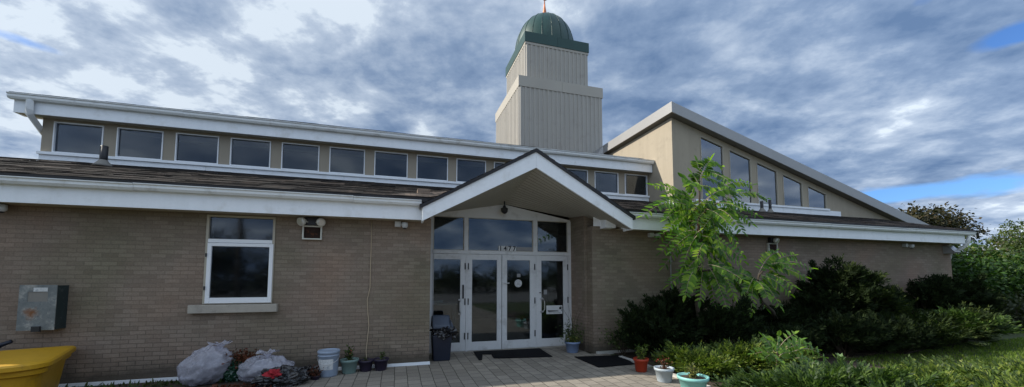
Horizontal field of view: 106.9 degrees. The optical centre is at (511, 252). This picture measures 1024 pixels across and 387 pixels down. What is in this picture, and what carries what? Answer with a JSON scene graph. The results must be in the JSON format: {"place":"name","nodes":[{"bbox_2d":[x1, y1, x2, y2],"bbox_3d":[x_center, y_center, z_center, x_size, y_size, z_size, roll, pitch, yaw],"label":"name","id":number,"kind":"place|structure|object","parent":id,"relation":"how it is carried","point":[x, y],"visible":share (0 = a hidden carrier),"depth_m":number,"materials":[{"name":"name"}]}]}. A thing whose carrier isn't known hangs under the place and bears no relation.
{"place":"outdoors","nodes":[
{"label":"outdoors","id":0,"kind":"place"},
{"bbox_2d":[289,347,680,386],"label":"paver path","id":1,"kind":"structure","parent":0,"point":[561,367],"depth_m":6.30,"materials":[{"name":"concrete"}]},
{"bbox_2d":[301,364,319,378],"bbox_3d":[-3.340,1.933,6.174,0.607,0.192,0.392,1,-4,-17],"label":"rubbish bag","id":2,"kind":"object","parent":1,"relation":"on","point":[307,368],"visible":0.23,"depth_m":6.15,"materials":[{"name":"black plastic"}]},
{"bbox_2d":[308,364,323,379],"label":"potted plant","id":3,"kind":"object","parent":1,"relation":"on","point":[313,372],"visible":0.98,"depth_m":6.02,"materials":[{"name":"red plant"}]},
{"bbox_2d":[317,348,339,377],"bbox_3d":[-3.050,1.835,6.309,0.351,0.420,0.347,1,-4,-17],"label":"bucket","id":4,"kind":"object","parent":1,"relation":"on","point":[328,359],"visible":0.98,"depth_m":6.19,"materials":[{"name":"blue plastic"}]},
{"bbox_2d":[340,344,358,373],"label":"potted plant","id":5,"kind":"object","parent":1,"relation":"on","point":[349,364],"visible":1,"depth_m":6.42,"materials":[{"name":"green plant"}]},
{"bbox_2d":[358,357,372,371],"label":"potted plant","id":6,"kind":"object","parent":1,"relation":"on","point":[365,364],"visible":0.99,"depth_m":6.55,"materials":[{"name":"black plant"}]},
{"bbox_2d":[373,351,388,370],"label":"potted plant","id":7,"kind":"object","parent":1,"relation":"on","point":[380,362],"visible":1,"depth_m":6.62,"materials":[{"name":"black plant"}]},
{"bbox_2d":[429,315,458,360],"bbox_3d":[-1.353,1.700,7.607,0.594,0.870,0.521,1,-4,-17],"label":"litter bin","id":8,"kind":"object","parent":1,"relation":"on","point":[444,331],"visible":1,"depth_m":7.43,"materials":[{"name":"black plastic"}]},
{"bbox_2d":[473,348,551,359],"bbox_3d":[-0.015,2.157,8.079,1.528,0.013,0.942,1,-4,-12],"label":"door mat","id":9,"kind":"object","parent":1,"relation":"on","point":[525,353],"depth_m":8.07,"materials":[{"name":"black rubber"}]},
{"bbox_2d":[555,303,584,352],"bbox_3d":[1.305,1.645,8.367,0.704,1.086,0.542,-1,-4,8],"label":"potted plant","id":10,"kind":"object","parent":1,"relation":"on","point":[572,343],"visible":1,"depth_m":8.27,"materials":[{"name":"green plant"}]},
{"bbox_2d":[574,355,634,367],"bbox_3d":[1.878,2.112,7.438,0.966,0.013,0.961,1,-4,-17],"label":"door mat","id":11,"kind":"object","parent":1,"relation":"on","point":[606,361],"depth_m":7.38,"materials":[{"name":"black rubber"}]},
{"bbox_2d":[633,344,648,372],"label":"potted plant","id":12,"kind":"object","parent":1,"relation":"on","point":[641,362],"visible":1,"depth_m":6.54,"materials":[{"name":"red plastic"}]},
{"bbox_2d":[654,355,674,382],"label":"potted plant","id":13,"kind":"object","parent":1,"relation":"on","point":[664,373],"visible":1,"depth_m":5.87,"materials":[{"name":"white plant"}]},
{"bbox_2d":[677,361,708,386],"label":"potted plant","id":14,"kind":"object","parent":1,"relation":"on","point":[691,378],"visible":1,"depth_m":5.30,"materials":[{"name":"teal plastic"}]},
{"bbox_2d":[0,0,1023,254],"label":"sky","id":15,"kind":"structure","parent":0,"point":[896,102],"materials":[{"name":"blue"}]},
{"bbox_2d":[588,332,1023,367],"bbox_3d":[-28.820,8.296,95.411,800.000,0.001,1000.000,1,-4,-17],"label":"ground","id":16,"kind":"structure","parent":0,"point":[1008,336],"depth_m":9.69,"materials":[{"name":"green plant"}]},
{"bbox_2d":[0,0,976,386],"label":"mosque building","id":17,"kind":"structure","parent":16,"relation":"on","point":[164,244],"depth_m":8.35,"materials":[{"name":"beige brick"}]},
{"bbox_2d":[0,204,7,212],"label":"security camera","id":18,"kind":"object","parent":17,"relation":"attached to","point":[3,208],"visible":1,"depth_m":5.44,"materials":[{"name":"white plastic"}]},
{"bbox_2d":[16,285,68,331],"bbox_3d":[-6.826,0.805,5.520,0.413,0.663,0.248,1,-4,-17],"label":"utility box","id":19,"kind":"object","parent":17,"relation":"attached to","point":[42,307],"visible":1,"depth_m":5.45,"materials":[{"name":"grey metal"}]},
{"bbox_2d":[51,121,104,154],"bbox_3d":[-9.671,-2.527,8.484,0.866,0.691,0.075,1,-4,-17],"label":"clerestory window","id":20,"kind":"structure","parent":17,"relation":"in","point":[55,128],"depth_m":8.41,"materials":[{"name":"white plastic"}]},
{"bbox_2d":[115,127,163,159],"bbox_3d":[-8.610,-2.505,8.802,0.866,0.691,0.075,1,-4,-17],"label":"clerestory window","id":21,"kind":"structure","parent":17,"relation":"in","point":[118,128],"depth_m":8.74,"materials":[{"name":"white plastic"}]},
{"bbox_2d":[174,133,219,163],"bbox_3d":[-7.550,-2.482,9.121,0.866,0.691,0.075,1,-4,-17],"label":"clerestory window","id":22,"kind":"structure","parent":17,"relation":"in","point":[177,134],"depth_m":9.06,"materials":[{"name":"white plastic"}]},
{"bbox_2d":[187,215,277,313],"bbox_3d":[-4.618,0.195,6.419,1.255,1.617,0.290,1,-4,-17],"label":"window","id":23,"kind":"structure","parent":17,"relation":"in","point":[244,245],"depth_m":6.49,"materials":[{"name":"white plastic"}]},
{"bbox_2d":[229,138,270,167],"bbox_3d":[-6.489,-2.460,9.439,0.866,0.691,0.075,1,-4,-17],"label":"clerestory window","id":24,"kind":"structure","parent":17,"relation":"in","point":[231,144],"depth_m":9.39,"materials":[{"name":"white plastic"}]},
{"bbox_2d":[281,142,319,170],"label":"clerestory window","id":25,"kind":"structure","parent":17,"relation":"in","point":[283,143],"depth_m":9.72,"materials":[{"name":"white plastic"}]},
{"bbox_2d":[297,217,325,239],"bbox_3d":[-3.501,-0.424,6.628,0.454,0.390,0.210,1,-4,-17],"label":"flood light","id":26,"kind":"object","parent":17,"relation":"attached to","point":[312,227],"visible":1,"depth_m":6.66,"materials":[{"name":"white plastic"}]},
{"bbox_2d":[329,147,364,174],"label":"clerestory window","id":27,"kind":"structure","parent":17,"relation":"in","point":[330,147],"depth_m":10.04,"materials":[{"name":"white plastic"}]},
{"bbox_2d":[366,220,371,356],"bbox_3d":[-2.611,0.735,6.916,0.062,2.661,0.026,1,-4,-17],"label":"cable","id":28,"kind":"object","parent":17,"relation":"attached to","point":[369,288],"visible":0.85,"depth_m":6.92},
{"bbox_2d":[374,151,407,177],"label":"clerestory window","id":29,"kind":"structure","parent":17,"relation":"in","point":[375,151],"depth_m":10.36,"materials":[{"name":"white plastic"}]},
{"bbox_2d":[395,221,407,228],"bbox_3d":[-2.070,-0.503,7.086,0.280,0.148,0.136,-1,-4,15],"label":"floodlight","id":30,"kind":"object","parent":17,"relation":"attached to","point":[403,224],"visible":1,"depth_m":7.05,"materials":[{"name":"white plastic"}]},
{"bbox_2d":[416,155,447,180],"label":"clerestory window","id":31,"kind":"structure","parent":17,"relation":"in","point":[417,155],"depth_m":10.71,"materials":[{"name":"white plastic"}]},
{"bbox_2d":[433,216,463,249],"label":"transom window","id":32,"kind":"structure","parent":17,"relation":"in","point":[434,216],"depth_m":8.37,"materials":[{"name":"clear glass"}]},
{"bbox_2d":[432,254,465,351],"bbox_3d":[-1.355,1.087,8.237,0.715,2.120,0.148,1,-4,-17],"label":"door","id":33,"kind":"structure","parent":17,"relation":"in","point":[458,346],"depth_m":8.33,"materials":[{"name":"white paint"}]},
{"bbox_2d":[456,158,485,181],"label":"clerestory window","id":34,"kind":"structure","parent":17,"relation":"in","point":[456,158],"depth_m":10.98,"materials":[{"name":"white plastic"}]},
{"bbox_2d":[467,254,501,350],"bbox_3d":[-0.614,1.106,8.504,0.778,2.120,0.061,1,-4,-17],"label":"door","id":35,"kind":"structure","parent":17,"relation":"in","point":[478,345],"depth_m":8.48,"materials":[{"name":"white paint"}]},
{"bbox_2d":[468,217,532,251],"bbox_3d":[-0.252,-0.398,8.743,1.543,0.745,0.045,1,-4,-17],"label":"transom window","id":36,"kind":"structure","parent":17,"relation":"in","point":[468,217],"depth_m":8.73,"materials":[{"name":"clear glass"}]},
{"bbox_2d":[501,201,507,213],"bbox_3d":[-0.170,-1.017,8.604,0.157,0.290,0.157,3,-5,-39],"label":"porch lantern","id":37,"kind":"object","parent":17,"relation":"hanging from","point":[504,209],"visible":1,"depth_m":8.55,"materials":[{"name":"metal"}]},
{"bbox_2d":[502,255,535,348],"bbox_3d":[0.161,1.120,8.712,0.800,2.120,0.109,1,-4,-17],"label":"door","id":38,"kind":"structure","parent":17,"relation":"in","point":[520,343],"depth_m":8.73,"materials":[{"name":"white paint"}]},
{"bbox_2d":[537,221,567,252],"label":"transom window","id":39,"kind":"structure","parent":17,"relation":"in","point":[537,221],"depth_m":9.13,"materials":[{"name":"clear glass"}]},
{"bbox_2d":[536,255,568,346],"bbox_3d":[0.966,1.136,8.934,0.812,2.120,0.148,1,-4,-17],"label":"door","id":40,"kind":"structure","parent":17,"relation":"in","point":[551,309],"depth_m":8.94,"materials":[{"name":"white paint"}]},
{"bbox_2d":[567,168,587,182],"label":"clerestory window","id":41,"kind":"structure","parent":17,"relation":"in","point":[567,168],"depth_m":12.07,"materials":[{"name":"white plastic"}]},
{"bbox_2d":[594,171,618,193],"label":"clerestory window","id":42,"kind":"structure","parent":17,"relation":"in","point":[594,171],"depth_m":12.37,"materials":[{"name":"white plastic"}]},
{"bbox_2d":[624,174,647,195],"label":"clerestory window","id":43,"kind":"structure","parent":17,"relation":"in","point":[645,176],"depth_m":12.67,"materials":[{"name":"white plastic"}]},
{"bbox_2d":[648,233,660,238],"bbox_3d":[3.254,-0.376,8.683,0.280,0.148,0.136,-1,-4,15],"label":"floodlight","id":44,"kind":"object","parent":17,"relation":"attached to","point":[651,234],"visible":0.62,"depth_m":8.65,"materials":[{"name":"white plastic"}]},
{"bbox_2d":[668,233,672,289],"bbox_3d":[3.690,0.826,8.799,0.100,2.580,0.040,1,-4,-17],"label":"conduit pipe","id":45,"kind":"object","parent":17,"relation":"attached to","point":[670,264],"visible":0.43,"depth_m":8.82,"materials":[{"name":"grey metal"}]},
{"bbox_2d":[700,136,724,200],"bbox_3d":[6.363,-2.646,12.079,0.892,2.031,0.085,1,-4,-17],"label":"hall window","id":46,"kind":"structure","parent":17,"relation":"in","point":[708,148],"depth_m":12.11,"materials":[{"name":"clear glass"}]},
{"bbox_2d":[729,149,752,202],"bbox_3d":[7.445,-2.466,12.393,0.892,1.715,0.085,1,-4,-17],"label":"hall window","id":47,"kind":"structure","parent":17,"relation":"in","point":[739,165],"depth_m":12.42,"materials":[{"name":"clear glass"}]},
{"bbox_2d":[756,162,778,204],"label":"hall window","id":48,"kind":"structure","parent":17,"relation":"in","point":[767,178],"depth_m":12.73,"materials":[{"name":"clear glass"}]},
{"bbox_2d":[767,237,779,252],"bbox_3d":[6.721,-0.189,9.699,0.310,0.390,0.204,1,-4,-17],"label":"flood light","id":49,"kind":"object","parent":17,"relation":"attached to","point":[773,242],"visible":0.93,"depth_m":9.73,"materials":[{"name":"white plastic"}]},
{"bbox_2d":[782,174,803,206],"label":"hall window","id":50,"kind":"structure","parent":17,"relation":"in","point":[792,188],"depth_m":13.03,"materials":[{"name":"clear glass"}]},
{"bbox_2d":[807,186,826,208],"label":"hall window","id":51,"kind":"structure","parent":17,"relation":"in","point":[816,198],"depth_m":13.34,"materials":[{"name":"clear glass"}]},
{"bbox_2d":[902,244,914,248],"bbox_3d":[11.709,-0.184,11.221,0.280,0.148,0.136,-1,-4,15],"label":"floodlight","id":52,"kind":"object","parent":17,"relation":"attached to","point":[911,246],"visible":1,"depth_m":11.19,"materials":[{"name":"white plastic"}]},
{"bbox_2d":[943,245,959,253],"bbox_3d":[13.587,-0.091,11.728,0.300,0.247,0.272,1,-4,-17],"label":"wall light","id":53,"kind":"object","parent":17,"relation":"attached to","point":[948,249],"visible":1,"depth_m":11.71,"materials":[{"name":"grey metal"}]},
{"bbox_2d":[82,340,978,386],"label":"planting bed","id":54,"kind":"object","parent":16,"relation":"on","point":[830,359],"depth_m":7.30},
{"bbox_2d":[0,340,12,347],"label":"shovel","id":55,"kind":"object","parent":54,"relation":"on","point":[5,343],"visible":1,"depth_m":5.36,"materials":[{"name":"grey plastic"}]},
{"bbox_2d":[0,346,75,386],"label":"grit bin","id":56,"kind":"object","parent":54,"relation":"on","point":[37,367],"visible":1,"depth_m":4.63,"materials":[{"name":"yellow plastic"}]},
{"bbox_2d":[59,377,229,386],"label":"weeds","id":57,"kind":"object","parent":54,"relation":"on","point":[166,383],"visible":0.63,"depth_m":5.66,"materials":[{"name":"green plant"}]},
{"bbox_2d":[177,340,231,385],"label":"rubbish bag","id":58,"kind":"object","parent":54,"relation":"on","point":[210,368],"visible":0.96,"depth_m":5.74,"materials":[{"name":"grey plastic"}]},
{"bbox_2d":[221,355,252,381],"bbox_3d":[-4.379,1.816,6.020,0.441,0.404,0.369,1,-4,-17],"label":"garden waste bag","id":59,"kind":"object","parent":54,"relation":"on","point":[230,375],"visible":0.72,"depth_m":5.91,"materials":[{"name":"plastic"}]},
{"bbox_2d":[222,348,267,368],"bbox_3d":[-4.249,1.680,6.043,0.601,0.372,0.509,1,-4,-17],"label":"leaf pile","id":60,"kind":"object","parent":59,"relation":"in","point":[245,357],"visible":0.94,"depth_m":5.97,"materials":[{"name":"red plant"}]},
{"bbox_2d":[207,380,271,386],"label":"fallen leaves","id":61,"kind":"object","parent":54,"relation":"on","point":[238,385],"visible":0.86,"depth_m":5.50,"materials":[{"name":"brown plant"}]},
{"bbox_2d":[237,350,289,378],"bbox_3d":[-3.884,1.783,6.039,0.833,0.471,0.524,1,-4,-17],"label":"rubbish bag","id":62,"kind":"object","parent":54,"relation":"on","point":[257,369],"visible":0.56,"depth_m":5.92,"materials":[{"name":"white plastic"}]},
{"bbox_2d":[250,365,310,386],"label":"rubbish bag","id":63,"kind":"object","parent":54,"relation":"on","point":[291,376],"visible":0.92,"depth_m":5.64,"materials":[{"name":"black plastic"}]},
{"bbox_2d":[262,368,281,378],"bbox_3d":[-3.506,1.773,5.546,0.257,0.135,0.135,1,-4,-17],"label":"cloth bundle","id":64,"kind":"object","parent":63,"relation":"in","point":[271,373],"visible":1,"depth_m":5.53,"materials":[{"name":"red fabric"}]},
{"bbox_2d":[598,316,636,355],"bbox_3d":[2.274,1.751,7.913,0.830,0.818,0.689,1,-4,-17],"label":"sparse shrub","id":65,"kind":"object","parent":54,"relation":"on","point":[616,341],"visible":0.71,"depth_m":7.92,"materials":[{"name":"green plant"}]},
{"bbox_2d":[596,347,710,386],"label":"edging strip","id":66,"kind":"object","parent":54,"relation":"on","point":[624,357],"visible":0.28,"depth_m":8.13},
{"bbox_2d":[614,285,765,357],"bbox_3d":[3.607,1.418,7.859,2.996,1.505,1.845,0,-4,6],"label":"yew shrub","id":67,"kind":"object","parent":54,"relation":"on","point":[672,317],"visible":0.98,"depth_m":7.45,"materials":[{"name":"green plant"}]},
{"bbox_2d":[636,153,816,346],"bbox_3d":[4.392,0.028,7.764,4.989,4.242,1.342,1,-4,-17],"label":"ailanthus tree","id":68,"kind":"object","parent":54,"relation":"on","point":[707,217],"visible":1,"depth_m":7.67,"materials":[{"name":"green plant"}]},
{"bbox_2d":[650,330,821,379],"bbox_3d":[3.975,1.782,6.677,3.055,0.729,1.695,1,-4,-17],"label":"juniper shrub","id":69,"kind":"object","parent":54,"relation":"on","point":[718,359],"visible":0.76,"depth_m":6.38,"materials":[{"name":"green plant"}]},
{"bbox_2d":[710,299,824,334],"bbox_3d":[5.652,1.583,8.482,3.802,1.263,1.535,1,-4,-17],"label":"yew shrub","id":70,"kind":"object","parent":54,"relation":"on","point":[791,314],"visible":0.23,"depth_m":8.30,"materials":[{"name":"green plant"}]},
{"bbox_2d":[747,330,828,365],"bbox_3d":[4.424,1.593,5.958,1.554,0.857,0.637,1,-4,-17],"label":"ash sapling","id":71,"kind":"object","parent":54,"relation":"on","point":[773,345],"visible":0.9,"depth_m":5.89,"materials":[{"name":"green plant"}]},
{"bbox_2d":[710,354,972,386],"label":"juniper shrub","id":72,"kind":"object","parent":54,"relation":"on","point":[823,374],"visible":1,"depth_m":4.92,"materials":[{"name":"green plant"}]},
{"bbox_2d":[835,353,847,366],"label":"mullein weed","id":73,"kind":"object","parent":54,"relation":"on","point":[841,356],"visible":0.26,"depth_m":5.65,"materials":[{"name":"green plant"}]},
{"bbox_2d":[731,304,952,356],"bbox_3d":[6.735,1.631,7.889,5.162,1.086,1.618,1,-4,-17],"label":"yew shrub","id":74,"kind":"object","parent":54,"relation":"on","point":[834,329],"visible":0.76,"depth_m":7.65,"materials":[{"name":"green plant"}]},
{"bbox_2d":[787,253,921,345],"bbox_3d":[8.233,1.141,9.290,3.467,2.241,1.912,1,-4,-17],"label":"yew shrub","id":75,"kind":"object","parent":54,"relation":"on","point":[852,286],"visible":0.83,"depth_m":8.84,"materials":[{"name":"green plant"}]},
{"bbox_2d":[876,354,1023,386],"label":"juniper shrub","id":76,"kind":"object","parent":54,"relation":"on","point":[1008,372],"visible":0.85,"depth_m":5.47,"materials":[{"name":"green plant"}]},
{"bbox_2d":[894,273,1008,316],"bbox_3d":[12.195,1.458,10.681,3.485,1.803,1.597,1,-4,-17],"label":"yew shrub","id":77,"kind":"object","parent":54,"relation":"on","point":[933,291],"visible":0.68,"depth_m":10.36,"materials":[{"name":"green plant"}]},
{"bbox_2d":[880,301,1023,350],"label":"juniper shrub","id":78,"kind":"object","parent":54,"relation":"on","point":[962,325],"visible":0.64,"depth_m":8.77,"materials":[{"name":"green plant"}]},
{"bbox_2d":[897,200,991,242],"bbox_3d":[32.315,-0.079,29.645,10.552,7.798,4.961,1,-4,-17],"label":"tree","id":79,"kind":"object","parent":16,"relation":"on","point":[943,219],"visible":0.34,"depth_m":28.61,"materials":[{"name":"green plant"}]},
{"bbox_2d":[950,236,1023,288],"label":"hedge tree","id":80,"kind":"object","parent":16,"relation":"on","point":[971,250],"visible":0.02,"depth_m":14.71,"materials":[{"name":"green plant"}]},
{"bbox_2d":[951,240,1023,306],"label":"hedge tree","id":81,"kind":"object","parent":16,"relation":"on","point":[993,272],"visible":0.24,"depth_m":13.11,"materials":[{"name":"green plant"}]},
{"bbox_2d":[973,227,1023,265],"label":"hedge tree","id":82,"kind":"object","parent":16,"relation":"on","point":[1020,244],"visible":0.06,"depth_m":18.46,"materials":[{"name":"green plant"}]},
{"bbox_2d":[977,218,1023,254],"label":"tree","id":83,"kind":"object","parent":16,"relation":"on","point":[1019,227],"visible":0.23,"depth_m":23.22,"materials":[{"name":"green plant"}]},
{"bbox_2d":[987,287,1023,332],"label":"hedge tree","id":84,"kind":"object","parent":16,"relation":"on","point":[1014,310],"visible":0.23,"depth_m":11.71,"materials":[{"name":"green plant"}]},
{"bbox_2d":[997,238,1023,296],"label":"hedge tree","id":85,"kind":"object","parent":16,"relation":"on","point":[1016,263],"visible":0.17,"depth_m":14.09,"materials":[{"name":"green plant"}]}
]}

